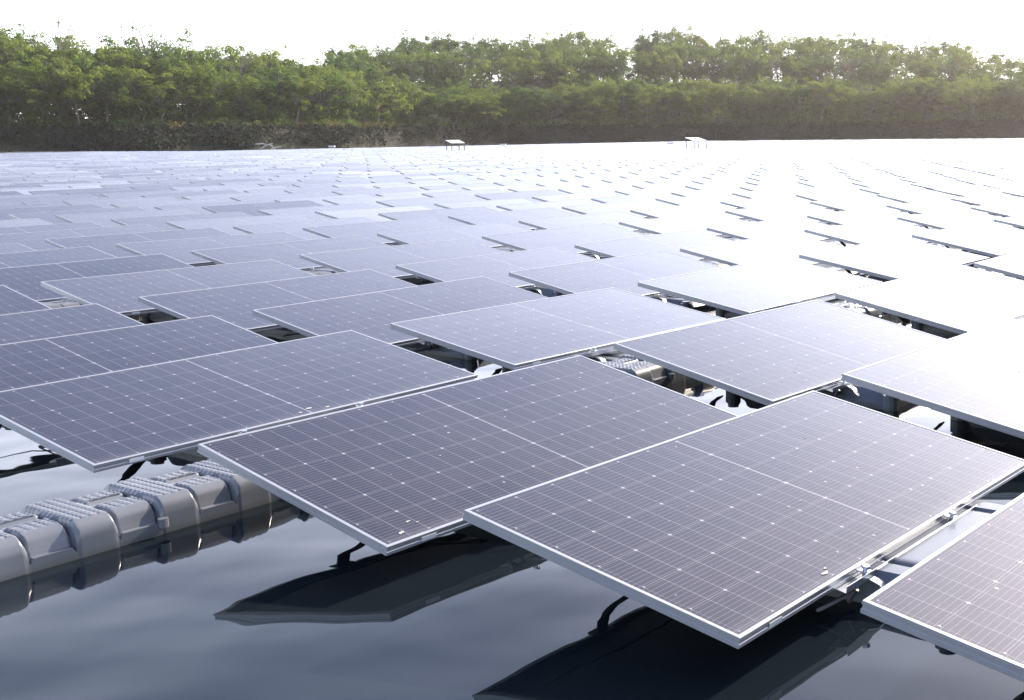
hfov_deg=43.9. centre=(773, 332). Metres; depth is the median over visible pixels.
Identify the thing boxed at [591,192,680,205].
floating solar panel
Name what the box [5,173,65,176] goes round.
floating solar panel
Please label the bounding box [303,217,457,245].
floating solar panel
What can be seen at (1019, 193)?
floating solar panel
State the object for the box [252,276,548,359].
floating solar panel
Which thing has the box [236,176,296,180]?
floating solar panel
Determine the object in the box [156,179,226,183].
floating solar panel
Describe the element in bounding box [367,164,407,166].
floating solar panel
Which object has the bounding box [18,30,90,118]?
tree
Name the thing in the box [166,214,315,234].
floating solar panel
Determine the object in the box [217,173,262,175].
floating solar panel
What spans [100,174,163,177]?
floating solar panel
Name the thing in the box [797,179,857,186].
floating solar panel
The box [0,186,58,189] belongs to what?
floating solar panel
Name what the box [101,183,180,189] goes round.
floating solar panel
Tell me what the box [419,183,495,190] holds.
floating solar panel
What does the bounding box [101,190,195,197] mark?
floating solar panel
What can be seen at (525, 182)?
floating solar panel
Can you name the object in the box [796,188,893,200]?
floating solar panel
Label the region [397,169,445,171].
floating solar panel
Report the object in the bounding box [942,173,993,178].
floating solar panel
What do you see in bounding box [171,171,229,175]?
floating solar panel
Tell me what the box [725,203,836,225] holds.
floating solar panel
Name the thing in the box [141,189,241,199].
floating solar panel
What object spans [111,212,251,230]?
floating solar panel
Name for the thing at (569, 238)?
floating solar panel
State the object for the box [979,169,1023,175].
floating solar panel
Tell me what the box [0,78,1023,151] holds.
ground
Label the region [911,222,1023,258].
floating solar panel
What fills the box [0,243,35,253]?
floating solar panel
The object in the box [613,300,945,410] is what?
floating solar panel
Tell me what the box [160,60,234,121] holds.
tree
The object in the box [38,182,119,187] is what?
floating solar panel
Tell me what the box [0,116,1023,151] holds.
bank scrub
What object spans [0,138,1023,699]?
water
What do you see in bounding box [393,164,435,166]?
floating solar panel
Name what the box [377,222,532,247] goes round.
floating solar panel
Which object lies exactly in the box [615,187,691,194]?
floating solar panel
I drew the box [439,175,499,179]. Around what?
floating solar panel
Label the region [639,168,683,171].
floating solar panel
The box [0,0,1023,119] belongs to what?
sky
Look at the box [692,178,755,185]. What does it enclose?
floating solar panel
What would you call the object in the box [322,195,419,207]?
floating solar panel
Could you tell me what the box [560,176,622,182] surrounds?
floating solar panel
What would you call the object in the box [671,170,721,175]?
floating solar panel
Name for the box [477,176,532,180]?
floating solar panel
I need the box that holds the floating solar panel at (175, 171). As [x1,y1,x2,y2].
[161,169,214,172]
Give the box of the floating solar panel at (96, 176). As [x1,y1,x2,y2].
[73,174,133,177]
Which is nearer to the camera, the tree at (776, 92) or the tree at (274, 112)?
the tree at (274, 112)
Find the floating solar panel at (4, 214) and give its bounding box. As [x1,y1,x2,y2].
[0,204,102,219]
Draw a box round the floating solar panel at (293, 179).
[268,176,334,181]
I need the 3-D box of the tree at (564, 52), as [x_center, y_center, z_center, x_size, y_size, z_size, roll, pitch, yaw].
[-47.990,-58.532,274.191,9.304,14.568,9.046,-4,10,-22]
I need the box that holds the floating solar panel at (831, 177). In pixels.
[799,175,857,181]
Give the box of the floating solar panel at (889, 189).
[859,185,926,193]
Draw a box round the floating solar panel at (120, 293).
[40,260,315,319]
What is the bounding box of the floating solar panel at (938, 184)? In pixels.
[910,180,970,189]
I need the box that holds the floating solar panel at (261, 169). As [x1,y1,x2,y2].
[239,168,274,170]
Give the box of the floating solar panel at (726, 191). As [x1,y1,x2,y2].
[671,187,747,198]
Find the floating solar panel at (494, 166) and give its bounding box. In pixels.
[467,164,510,167]
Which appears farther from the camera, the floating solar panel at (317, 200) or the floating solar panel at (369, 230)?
the floating solar panel at (317, 200)
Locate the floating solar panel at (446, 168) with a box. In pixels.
[419,166,461,169]
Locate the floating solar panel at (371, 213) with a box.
[315,206,433,220]
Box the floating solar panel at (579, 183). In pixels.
[536,180,601,187]
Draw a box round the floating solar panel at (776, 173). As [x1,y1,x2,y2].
[751,171,802,175]
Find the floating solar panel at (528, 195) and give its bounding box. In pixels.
[475,190,562,201]
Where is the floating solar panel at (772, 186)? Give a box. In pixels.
[740,183,807,190]
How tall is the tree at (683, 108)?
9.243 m
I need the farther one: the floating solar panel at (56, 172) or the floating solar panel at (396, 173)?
the floating solar panel at (56, 172)
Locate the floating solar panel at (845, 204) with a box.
[810,196,916,214]
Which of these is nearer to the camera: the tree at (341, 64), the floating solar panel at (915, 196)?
the floating solar panel at (915, 196)
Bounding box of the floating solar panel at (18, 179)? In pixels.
[1,176,64,180]
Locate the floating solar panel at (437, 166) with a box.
[414,165,455,167]
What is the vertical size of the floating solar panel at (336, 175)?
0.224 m
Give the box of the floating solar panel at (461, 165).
[439,164,480,166]
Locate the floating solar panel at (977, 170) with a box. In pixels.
[965,167,1000,173]
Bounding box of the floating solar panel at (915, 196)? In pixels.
[876,190,975,205]
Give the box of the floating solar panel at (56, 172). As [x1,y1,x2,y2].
[31,171,88,173]
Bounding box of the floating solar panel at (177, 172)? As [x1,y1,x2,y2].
[154,172,198,174]
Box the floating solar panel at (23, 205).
[0,203,51,208]
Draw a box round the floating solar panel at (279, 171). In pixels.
[255,170,306,172]
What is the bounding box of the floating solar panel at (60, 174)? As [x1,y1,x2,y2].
[27,173,92,176]
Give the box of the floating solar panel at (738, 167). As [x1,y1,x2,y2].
[719,165,762,169]
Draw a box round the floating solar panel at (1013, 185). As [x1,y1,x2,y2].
[982,180,1023,190]
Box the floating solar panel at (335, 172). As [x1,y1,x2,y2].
[309,171,362,173]
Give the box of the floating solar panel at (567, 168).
[536,167,582,170]
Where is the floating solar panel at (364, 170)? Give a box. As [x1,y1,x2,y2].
[338,168,387,171]
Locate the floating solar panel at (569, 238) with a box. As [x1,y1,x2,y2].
[482,223,646,258]
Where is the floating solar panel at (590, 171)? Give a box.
[555,169,606,173]
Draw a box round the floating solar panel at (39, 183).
[10,181,91,186]
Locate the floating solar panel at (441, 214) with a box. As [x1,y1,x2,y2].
[378,206,498,225]
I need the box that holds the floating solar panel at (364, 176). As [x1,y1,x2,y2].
[337,174,393,177]
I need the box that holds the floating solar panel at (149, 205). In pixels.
[110,198,225,209]
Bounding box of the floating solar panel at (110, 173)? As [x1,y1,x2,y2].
[98,171,157,174]
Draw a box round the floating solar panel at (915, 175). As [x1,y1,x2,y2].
[892,172,951,178]
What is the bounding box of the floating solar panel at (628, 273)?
[508,250,722,309]
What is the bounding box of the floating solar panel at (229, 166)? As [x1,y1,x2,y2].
[206,165,251,167]
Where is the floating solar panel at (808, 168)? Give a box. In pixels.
[796,167,842,170]
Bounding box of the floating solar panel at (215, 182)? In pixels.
[189,178,263,185]
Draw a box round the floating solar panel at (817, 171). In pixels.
[795,168,847,174]
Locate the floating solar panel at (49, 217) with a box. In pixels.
[9,206,145,223]
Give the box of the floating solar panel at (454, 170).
[425,169,470,171]
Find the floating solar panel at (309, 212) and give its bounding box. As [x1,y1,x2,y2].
[258,203,379,219]
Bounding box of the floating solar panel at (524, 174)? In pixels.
[500,172,552,176]
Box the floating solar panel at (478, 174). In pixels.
[467,172,521,176]
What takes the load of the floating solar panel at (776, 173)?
on the water
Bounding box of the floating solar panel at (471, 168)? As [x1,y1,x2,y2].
[448,167,493,169]
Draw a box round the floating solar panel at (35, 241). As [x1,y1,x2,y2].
[0,224,164,250]
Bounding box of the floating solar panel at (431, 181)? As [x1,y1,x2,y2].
[408,178,471,184]
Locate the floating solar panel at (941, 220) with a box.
[897,209,1018,229]
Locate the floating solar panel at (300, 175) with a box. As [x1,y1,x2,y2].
[276,173,335,176]
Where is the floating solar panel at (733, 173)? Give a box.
[710,171,755,175]
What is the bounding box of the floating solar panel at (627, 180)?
[601,177,659,182]
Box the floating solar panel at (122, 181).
[98,178,166,183]
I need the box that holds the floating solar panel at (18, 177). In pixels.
[0,176,37,178]
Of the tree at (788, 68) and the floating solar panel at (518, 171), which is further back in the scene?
the tree at (788, 68)
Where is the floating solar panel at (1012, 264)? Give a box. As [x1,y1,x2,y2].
[973,250,1023,279]
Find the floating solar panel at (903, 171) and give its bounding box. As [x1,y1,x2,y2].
[885,169,930,173]
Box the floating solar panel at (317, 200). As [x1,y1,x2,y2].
[275,194,373,205]
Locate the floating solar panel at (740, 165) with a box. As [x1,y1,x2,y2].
[723,165,759,166]
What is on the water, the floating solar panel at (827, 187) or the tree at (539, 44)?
the floating solar panel at (827, 187)
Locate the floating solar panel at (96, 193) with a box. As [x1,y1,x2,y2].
[68,188,162,196]
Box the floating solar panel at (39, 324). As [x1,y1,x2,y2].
[0,303,143,344]
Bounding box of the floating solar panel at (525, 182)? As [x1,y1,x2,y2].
[493,179,562,186]
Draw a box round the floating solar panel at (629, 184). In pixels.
[582,181,650,188]
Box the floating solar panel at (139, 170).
[113,169,165,171]
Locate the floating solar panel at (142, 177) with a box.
[121,175,185,178]
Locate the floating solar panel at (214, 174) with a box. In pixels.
[191,172,248,176]
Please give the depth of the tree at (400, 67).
246.42 m
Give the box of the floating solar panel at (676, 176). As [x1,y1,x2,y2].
[660,175,709,179]
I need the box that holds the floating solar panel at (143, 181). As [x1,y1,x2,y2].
[127,178,199,183]
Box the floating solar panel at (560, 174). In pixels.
[537,172,588,177]
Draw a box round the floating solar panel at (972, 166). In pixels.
[955,164,994,169]
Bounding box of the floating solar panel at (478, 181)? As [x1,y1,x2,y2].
[448,179,512,185]
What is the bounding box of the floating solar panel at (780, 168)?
[759,166,804,170]
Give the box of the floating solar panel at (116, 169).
[94,169,145,171]
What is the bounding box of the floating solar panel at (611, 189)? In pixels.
[558,186,632,194]
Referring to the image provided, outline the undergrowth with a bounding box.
[0,54,1023,131]
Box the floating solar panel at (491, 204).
[434,198,533,211]
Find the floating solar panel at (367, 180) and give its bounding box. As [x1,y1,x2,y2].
[335,177,401,182]
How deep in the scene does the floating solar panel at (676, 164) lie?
43.91 m
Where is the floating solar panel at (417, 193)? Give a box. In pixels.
[376,188,460,197]
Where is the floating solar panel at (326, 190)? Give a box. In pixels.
[284,186,367,195]
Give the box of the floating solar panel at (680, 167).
[649,165,689,169]
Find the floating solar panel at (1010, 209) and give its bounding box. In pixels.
[970,200,1023,216]
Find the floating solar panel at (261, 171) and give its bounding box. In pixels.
[234,170,287,172]
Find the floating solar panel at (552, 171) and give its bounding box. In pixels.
[522,169,570,173]
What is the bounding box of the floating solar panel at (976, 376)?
[841,318,1023,438]
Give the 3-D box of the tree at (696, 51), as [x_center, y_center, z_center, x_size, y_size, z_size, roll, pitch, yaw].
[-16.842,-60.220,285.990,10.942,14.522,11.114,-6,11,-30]
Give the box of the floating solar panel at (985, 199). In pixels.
[950,193,1023,205]
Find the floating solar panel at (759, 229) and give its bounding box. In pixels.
[706,217,852,245]
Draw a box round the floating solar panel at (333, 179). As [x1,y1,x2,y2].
[297,176,365,181]
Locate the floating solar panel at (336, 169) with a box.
[313,168,361,170]
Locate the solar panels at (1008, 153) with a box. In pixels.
[0,138,1023,184]
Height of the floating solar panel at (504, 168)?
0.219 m
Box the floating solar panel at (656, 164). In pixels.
[625,163,660,166]
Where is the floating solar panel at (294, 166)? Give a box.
[272,165,319,167]
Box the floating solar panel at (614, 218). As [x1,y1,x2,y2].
[518,211,646,232]
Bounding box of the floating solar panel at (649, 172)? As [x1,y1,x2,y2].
[628,170,675,174]
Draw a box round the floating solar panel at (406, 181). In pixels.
[371,178,436,183]
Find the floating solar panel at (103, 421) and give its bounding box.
[0,330,477,472]
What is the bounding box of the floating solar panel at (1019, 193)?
[1002,189,1023,197]
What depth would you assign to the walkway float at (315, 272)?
11.67 m
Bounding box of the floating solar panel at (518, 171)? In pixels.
[486,169,534,172]
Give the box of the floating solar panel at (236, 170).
[212,170,260,172]
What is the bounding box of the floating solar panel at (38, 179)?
[23,177,93,181]
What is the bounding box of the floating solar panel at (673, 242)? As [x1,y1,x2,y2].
[574,230,733,266]
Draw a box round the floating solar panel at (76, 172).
[50,172,96,173]
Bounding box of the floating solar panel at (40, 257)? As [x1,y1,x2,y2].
[0,246,117,267]
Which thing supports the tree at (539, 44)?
on the ground at (482, 141)
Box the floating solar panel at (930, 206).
[886,199,1004,217]
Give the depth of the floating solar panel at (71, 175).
40.07 m
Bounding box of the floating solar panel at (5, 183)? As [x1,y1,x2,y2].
[0,181,58,184]
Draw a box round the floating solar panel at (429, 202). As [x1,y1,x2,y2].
[376,195,480,208]
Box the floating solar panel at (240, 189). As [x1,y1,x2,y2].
[203,185,288,192]
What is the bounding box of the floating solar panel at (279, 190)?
[243,186,325,193]
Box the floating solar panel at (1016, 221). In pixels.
[993,215,1023,227]
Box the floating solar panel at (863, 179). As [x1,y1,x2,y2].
[848,176,899,181]
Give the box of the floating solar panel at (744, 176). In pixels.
[701,174,755,180]
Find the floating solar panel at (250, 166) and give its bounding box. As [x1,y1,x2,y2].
[225,166,268,167]
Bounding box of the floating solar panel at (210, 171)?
[186,170,234,171]
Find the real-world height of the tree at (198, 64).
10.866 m
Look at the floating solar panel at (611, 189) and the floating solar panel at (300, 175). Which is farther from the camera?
the floating solar panel at (300, 175)
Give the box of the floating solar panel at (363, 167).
[344,166,390,168]
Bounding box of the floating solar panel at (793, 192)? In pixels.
[732,188,810,200]
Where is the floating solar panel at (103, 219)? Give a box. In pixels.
[55,209,199,226]
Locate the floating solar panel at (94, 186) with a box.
[68,183,147,187]
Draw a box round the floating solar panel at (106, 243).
[44,228,230,257]
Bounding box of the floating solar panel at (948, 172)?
[931,170,974,174]
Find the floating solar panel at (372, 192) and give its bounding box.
[331,187,421,196]
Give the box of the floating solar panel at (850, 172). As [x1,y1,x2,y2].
[837,169,888,174]
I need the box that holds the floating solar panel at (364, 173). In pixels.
[338,171,390,174]
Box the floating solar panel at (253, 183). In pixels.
[219,180,292,185]
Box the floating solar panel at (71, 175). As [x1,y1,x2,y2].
[48,174,108,176]
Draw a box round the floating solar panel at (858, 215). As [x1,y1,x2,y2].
[807,207,939,230]
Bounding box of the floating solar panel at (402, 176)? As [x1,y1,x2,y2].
[368,173,430,178]
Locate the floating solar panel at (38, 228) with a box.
[0,222,102,234]
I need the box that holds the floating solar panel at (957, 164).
[941,163,974,169]
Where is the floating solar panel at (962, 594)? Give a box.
[860,493,1023,681]
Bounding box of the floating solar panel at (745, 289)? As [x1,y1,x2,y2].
[637,257,882,316]
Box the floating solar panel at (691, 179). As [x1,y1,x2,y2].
[645,177,707,182]
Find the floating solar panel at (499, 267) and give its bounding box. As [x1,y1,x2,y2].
[395,247,598,297]
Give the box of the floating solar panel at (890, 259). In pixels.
[799,237,989,281]
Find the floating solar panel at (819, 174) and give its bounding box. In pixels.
[795,171,846,177]
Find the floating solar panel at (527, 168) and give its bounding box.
[507,167,551,170]
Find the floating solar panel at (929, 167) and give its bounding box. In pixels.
[909,164,962,169]
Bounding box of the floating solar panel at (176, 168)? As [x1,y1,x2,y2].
[152,167,201,169]
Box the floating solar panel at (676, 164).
[659,164,695,166]
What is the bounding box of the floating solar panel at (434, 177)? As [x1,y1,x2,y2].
[405,175,462,179]
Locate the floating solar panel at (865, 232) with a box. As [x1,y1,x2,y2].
[804,219,968,251]
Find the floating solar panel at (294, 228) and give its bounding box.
[233,217,378,239]
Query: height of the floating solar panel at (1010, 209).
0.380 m
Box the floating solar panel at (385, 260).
[300,239,504,285]
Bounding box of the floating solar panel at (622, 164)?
[597,163,633,165]
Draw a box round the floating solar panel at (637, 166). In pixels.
[618,166,658,168]
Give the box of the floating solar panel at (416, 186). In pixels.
[373,183,446,189]
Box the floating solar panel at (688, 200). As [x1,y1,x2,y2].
[655,194,741,208]
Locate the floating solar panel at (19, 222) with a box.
[0,218,51,226]
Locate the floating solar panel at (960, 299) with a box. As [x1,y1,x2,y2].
[835,265,1023,334]
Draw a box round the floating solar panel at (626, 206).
[561,200,666,218]
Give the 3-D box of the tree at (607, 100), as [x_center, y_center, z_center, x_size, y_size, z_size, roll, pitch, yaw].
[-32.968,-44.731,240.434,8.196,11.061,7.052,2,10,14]
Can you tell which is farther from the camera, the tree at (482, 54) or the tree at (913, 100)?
the tree at (482, 54)
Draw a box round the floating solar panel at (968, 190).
[933,185,1012,204]
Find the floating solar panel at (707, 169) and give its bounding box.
[676,168,723,172]
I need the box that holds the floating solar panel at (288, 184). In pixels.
[258,180,330,187]
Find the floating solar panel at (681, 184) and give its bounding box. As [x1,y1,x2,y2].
[632,181,700,190]
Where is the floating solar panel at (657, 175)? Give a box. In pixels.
[620,173,675,178]
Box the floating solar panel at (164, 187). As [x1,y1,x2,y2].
[130,183,215,190]
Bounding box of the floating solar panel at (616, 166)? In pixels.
[582,165,621,168]
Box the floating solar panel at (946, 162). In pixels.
[931,161,962,164]
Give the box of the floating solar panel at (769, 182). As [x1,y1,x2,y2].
[745,179,809,186]
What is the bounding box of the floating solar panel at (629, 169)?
[604,167,648,171]
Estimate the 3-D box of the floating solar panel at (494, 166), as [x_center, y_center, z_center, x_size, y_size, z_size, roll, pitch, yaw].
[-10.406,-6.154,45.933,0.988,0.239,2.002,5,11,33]
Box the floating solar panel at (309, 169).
[292,167,341,170]
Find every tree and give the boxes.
[0,16,23,40]
[0,25,8,104]
[0,27,29,125]
[0,34,38,58]
[0,47,59,126]
[0,50,68,127]
[0,59,44,123]
[8,42,69,76]
[14,17,106,58]
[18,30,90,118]
[19,67,90,123]
[21,36,108,122]
[31,55,90,123]
[35,54,110,123]
[39,35,82,116]
[56,34,142,120]
[58,52,93,121]
[64,71,133,131]
[65,55,126,124]
[89,45,145,112]
[95,46,169,119]
[101,62,167,127]
[106,53,165,125]
[110,73,206,121]
[114,17,188,115]
[115,53,176,106]
[116,36,166,120]
[125,41,196,110]
[138,49,230,119]
[141,38,182,118]
[148,28,213,120]
[159,60,222,116]
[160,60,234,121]
[180,38,209,122]
[180,48,239,119]
[180,62,246,122]
[191,43,259,121]
[196,48,236,100]
[210,45,280,119]
[211,44,281,88]
[215,71,272,123]
[228,52,277,122]
[234,68,293,118]
[246,67,300,127]
[248,64,314,114]
[257,43,299,116]
[267,60,314,113]
[271,70,325,123]
[280,64,344,121]
[293,75,358,119]
[294,56,361,109]
[296,55,334,121]
[299,66,365,119]
[314,53,371,121]
[318,79,372,122]
[321,49,368,71]
[323,45,380,80]
[331,52,354,117]
[344,49,382,82]
[344,74,373,119]
[346,43,388,71]
[348,56,385,84]
[354,80,413,122]
[359,42,394,58]
[360,78,400,123]
[363,80,412,122]
[366,44,400,80]
[372,65,409,90]
[375,42,420,87]
[380,43,416,86]
[383,75,427,129]
[389,27,426,87]
[389,54,428,91]
[392,93,456,123]
[397,82,435,118]
[406,48,450,93]
[410,35,448,70]
[412,47,446,72]
[412,82,439,119]
[413,42,456,93]
[419,87,462,122]
[424,27,460,66]
[428,32,475,65]
[431,90,481,122]
[436,47,476,89]
[436,78,473,125]
[443,47,490,92]
[448,89,488,123]
[451,43,498,91]
[455,32,481,87]
[458,91,518,125]
[460,38,505,86]
[461,51,507,89]
[463,82,492,121]
[465,55,532,89]
[467,47,509,85]
[469,37,515,87]
[474,93,516,125]
[479,86,513,120]
[481,84,507,120]
[491,41,540,65]
[497,91,545,124]
[502,41,540,86]
[504,40,541,89]
[505,84,553,125]
[510,31,563,59]
[514,39,542,57]
[517,86,556,113]
[518,54,558,89]
[522,50,578,90]
[532,93,573,123]
[534,40,568,89]
[536,78,592,123]
[537,58,588,91]
[539,38,568,59]
[540,88,568,120]
[542,38,580,77]
[544,34,570,61]
[545,22,592,64]
[556,84,598,125]
[558,48,611,88]
[559,85,612,123]
[568,38,619,81]
[569,72,598,124]
[577,50,615,80]
[579,37,614,79]
[582,30,602,48]
[584,75,626,116]
[586,76,625,124]
[592,30,626,49]
[597,47,635,83]
[600,31,637,50]
[600,43,636,96]
[604,71,646,123]
[611,76,649,123]
[618,76,655,122]
[621,84,675,122]
[623,56,666,94]
[629,35,658,83]
[630,27,664,80]
[630,29,677,60]
[631,49,653,77]
[636,47,683,87]
[640,40,673,93]
[650,74,681,121]
[650,83,691,123]
[656,25,697,63]
[658,19,708,42]
[658,20,682,76]
[658,37,694,85]
[658,80,700,123]
[662,86,696,123]
[664,27,707,79]
[670,52,724,88]
[674,74,711,120]
[678,43,718,84]
[680,49,710,79]
[690,90,734,121]
[693,40,736,64]
[696,79,737,122]
[702,78,745,123]
[705,53,730,82]
[708,44,733,95]
[710,73,759,120]
[712,45,760,103]
[714,32,744,51]
[720,27,754,45]
[721,81,758,123]
[728,34,764,88]
[731,22,772,50]
[735,27,780,89]
[736,48,778,98]
[746,83,793,118]
[747,74,773,122]
[748,52,789,79]
[749,42,789,82]
[759,79,803,106]
[762,38,795,83]
[762,76,796,123]
[769,34,809,71]
[770,83,820,121]
[774,43,811,83]
[774,76,816,120]
[775,55,811,85]
[783,39,821,84]
[786,32,818,52]
[794,79,827,120]
[795,55,837,85]
[802,36,834,77]
[806,76,853,120]
[807,42,836,82]
[811,34,848,60]
[814,79,858,119]
[818,77,849,120]
[819,48,855,82]
[826,36,867,83]
[829,52,866,79]
[835,32,874,79]
[836,77,866,118]
[840,85,882,122]
[841,37,878,81]
[844,79,880,112]
[850,54,893,93]
[851,43,886,90]
[854,84,889,125]
[863,40,895,62]
[865,44,893,87]
[867,56,909,107]
[875,75,901,118]
[877,33,908,79]
[883,82,927,120]
[884,33,928,76]
[886,70,925,122]
[888,43,921,67]
[889,47,923,80]
[889,76,929,108]
[905,56,950,80]
[907,37,942,79]
[907,57,950,83]
[910,73,950,119]
[912,77,951,116]
[913,51,945,72]
[924,84,974,117]
[926,58,965,82]
[927,41,953,60]
[932,78,962,117]
[936,48,973,81]
[941,41,979,68]
[944,40,981,59]
[945,73,978,114]
[946,76,995,116]
[949,52,998,77]
[951,65,993,82]
[964,73,1004,118]
[967,80,1000,123]
[970,66,1003,91]
[971,60,1012,77]
[973,43,992,65]
[985,49,1021,72]
[987,70,1023,118]
[993,58,1021,74]
[999,71,1023,98]
[1002,69,1023,78]
[1004,87,1023,119]
[1006,58,1023,69]
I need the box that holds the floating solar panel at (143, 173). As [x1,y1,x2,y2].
[117,172,173,174]
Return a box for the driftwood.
[256,143,278,148]
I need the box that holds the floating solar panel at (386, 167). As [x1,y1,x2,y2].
[368,166,409,168]
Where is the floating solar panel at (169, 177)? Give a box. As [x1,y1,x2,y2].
[147,175,213,178]
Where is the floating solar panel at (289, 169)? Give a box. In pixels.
[264,167,311,170]
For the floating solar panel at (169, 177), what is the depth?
37.13 m
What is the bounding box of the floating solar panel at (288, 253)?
[191,235,389,270]
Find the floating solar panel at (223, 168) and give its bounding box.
[208,167,243,169]
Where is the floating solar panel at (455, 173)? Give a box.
[430,171,484,175]
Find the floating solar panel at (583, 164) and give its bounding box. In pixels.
[567,163,602,165]
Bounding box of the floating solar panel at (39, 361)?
[0,315,277,390]
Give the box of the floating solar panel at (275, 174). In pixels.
[246,172,306,176]
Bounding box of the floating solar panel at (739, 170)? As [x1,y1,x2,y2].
[717,168,759,172]
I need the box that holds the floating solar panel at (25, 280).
[0,254,193,302]
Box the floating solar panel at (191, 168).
[170,167,217,169]
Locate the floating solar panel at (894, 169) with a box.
[875,167,915,171]
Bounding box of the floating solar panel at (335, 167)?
[317,166,357,168]
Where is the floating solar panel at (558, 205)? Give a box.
[496,199,598,214]
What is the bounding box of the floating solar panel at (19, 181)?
[0,180,35,181]
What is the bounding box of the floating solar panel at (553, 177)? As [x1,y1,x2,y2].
[515,175,577,181]
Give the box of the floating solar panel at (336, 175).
[304,174,362,177]
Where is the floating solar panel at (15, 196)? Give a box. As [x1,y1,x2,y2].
[0,194,56,197]
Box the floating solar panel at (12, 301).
[0,285,51,314]
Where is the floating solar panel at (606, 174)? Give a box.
[575,173,629,178]
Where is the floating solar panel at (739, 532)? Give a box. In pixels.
[463,390,1023,648]
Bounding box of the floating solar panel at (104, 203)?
[63,196,177,207]
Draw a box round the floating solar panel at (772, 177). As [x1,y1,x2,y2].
[747,174,803,180]
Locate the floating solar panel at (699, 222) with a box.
[619,213,749,240]
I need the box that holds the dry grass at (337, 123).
[165,118,475,130]
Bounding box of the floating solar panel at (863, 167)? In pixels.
[835,165,884,171]
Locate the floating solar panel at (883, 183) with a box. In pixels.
[852,179,928,189]
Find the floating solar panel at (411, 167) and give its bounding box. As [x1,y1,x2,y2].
[390,167,436,168]
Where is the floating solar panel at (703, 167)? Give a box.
[684,166,722,169]
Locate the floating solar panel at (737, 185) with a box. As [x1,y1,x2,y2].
[685,182,754,190]
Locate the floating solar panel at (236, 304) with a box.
[138,269,417,337]
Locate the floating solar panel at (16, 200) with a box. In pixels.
[0,194,97,204]
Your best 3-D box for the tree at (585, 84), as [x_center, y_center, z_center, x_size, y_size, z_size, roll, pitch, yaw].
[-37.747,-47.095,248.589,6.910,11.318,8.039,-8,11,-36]
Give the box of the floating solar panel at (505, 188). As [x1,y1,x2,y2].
[462,185,533,191]
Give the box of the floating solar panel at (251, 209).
[202,200,324,215]
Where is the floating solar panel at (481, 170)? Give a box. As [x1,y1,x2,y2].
[456,169,502,172]
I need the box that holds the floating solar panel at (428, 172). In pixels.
[400,171,452,175]
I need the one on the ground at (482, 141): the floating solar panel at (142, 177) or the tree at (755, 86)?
the tree at (755, 86)
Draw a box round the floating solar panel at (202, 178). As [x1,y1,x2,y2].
[176,176,231,179]
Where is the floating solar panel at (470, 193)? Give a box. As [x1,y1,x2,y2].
[421,188,508,199]
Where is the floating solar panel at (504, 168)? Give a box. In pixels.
[476,167,519,169]
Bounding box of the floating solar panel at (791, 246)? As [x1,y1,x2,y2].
[680,233,862,275]
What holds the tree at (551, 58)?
on the ground at (482, 141)
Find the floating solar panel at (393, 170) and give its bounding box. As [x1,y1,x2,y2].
[367,168,418,171]
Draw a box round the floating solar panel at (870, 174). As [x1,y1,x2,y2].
[844,172,902,178]
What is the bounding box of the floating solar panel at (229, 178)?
[206,175,271,179]
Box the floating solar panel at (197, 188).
[170,184,254,191]
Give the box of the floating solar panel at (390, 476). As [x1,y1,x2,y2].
[197,355,737,555]
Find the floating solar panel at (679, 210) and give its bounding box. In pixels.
[630,203,746,219]
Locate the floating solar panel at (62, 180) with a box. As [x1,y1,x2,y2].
[44,178,108,181]
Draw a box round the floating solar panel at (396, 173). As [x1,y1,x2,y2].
[367,171,418,174]
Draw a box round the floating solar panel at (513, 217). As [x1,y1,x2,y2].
[448,208,574,229]
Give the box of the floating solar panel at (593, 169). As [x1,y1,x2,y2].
[572,168,615,171]
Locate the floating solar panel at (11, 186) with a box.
[0,185,31,187]
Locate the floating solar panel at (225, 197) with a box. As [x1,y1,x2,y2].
[181,191,278,201]
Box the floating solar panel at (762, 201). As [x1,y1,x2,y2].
[720,195,829,208]
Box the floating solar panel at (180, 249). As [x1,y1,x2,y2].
[116,231,305,266]
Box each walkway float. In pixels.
[0,490,162,581]
[40,300,79,308]
[62,298,82,304]
[104,459,281,533]
[305,270,331,275]
[313,268,340,273]
[495,248,519,251]
[600,358,670,386]
[619,354,691,383]
[639,231,654,234]
[834,301,898,320]
[841,306,866,313]
[977,268,1021,279]
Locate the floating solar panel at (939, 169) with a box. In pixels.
[922,168,980,173]
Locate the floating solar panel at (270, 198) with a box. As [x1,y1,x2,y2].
[230,192,332,201]
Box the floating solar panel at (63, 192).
[29,187,124,194]
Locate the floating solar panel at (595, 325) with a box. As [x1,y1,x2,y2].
[390,287,725,369]
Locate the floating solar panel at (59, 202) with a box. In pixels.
[22,196,131,205]
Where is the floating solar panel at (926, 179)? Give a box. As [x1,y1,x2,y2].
[900,176,972,190]
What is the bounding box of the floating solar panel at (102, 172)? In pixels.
[75,171,131,174]
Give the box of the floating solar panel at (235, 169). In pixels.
[218,167,266,170]
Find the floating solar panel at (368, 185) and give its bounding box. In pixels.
[332,182,405,188]
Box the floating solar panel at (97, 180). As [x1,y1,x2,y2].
[68,177,139,182]
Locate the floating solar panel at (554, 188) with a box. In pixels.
[508,185,584,193]
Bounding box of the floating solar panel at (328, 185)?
[292,181,364,187]
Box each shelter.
[445,140,464,149]
[685,137,706,148]
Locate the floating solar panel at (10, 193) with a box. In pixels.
[0,191,24,194]
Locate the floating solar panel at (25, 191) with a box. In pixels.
[0,187,88,194]
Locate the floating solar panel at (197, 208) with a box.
[154,200,265,213]
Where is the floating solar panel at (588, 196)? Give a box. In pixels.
[532,191,621,203]
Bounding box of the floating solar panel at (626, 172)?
[590,170,634,174]
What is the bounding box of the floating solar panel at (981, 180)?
[955,176,1009,184]
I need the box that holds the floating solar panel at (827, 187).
[798,183,866,192]
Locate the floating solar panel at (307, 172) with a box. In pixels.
[280,170,331,173]
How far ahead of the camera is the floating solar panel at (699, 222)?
15.56 m

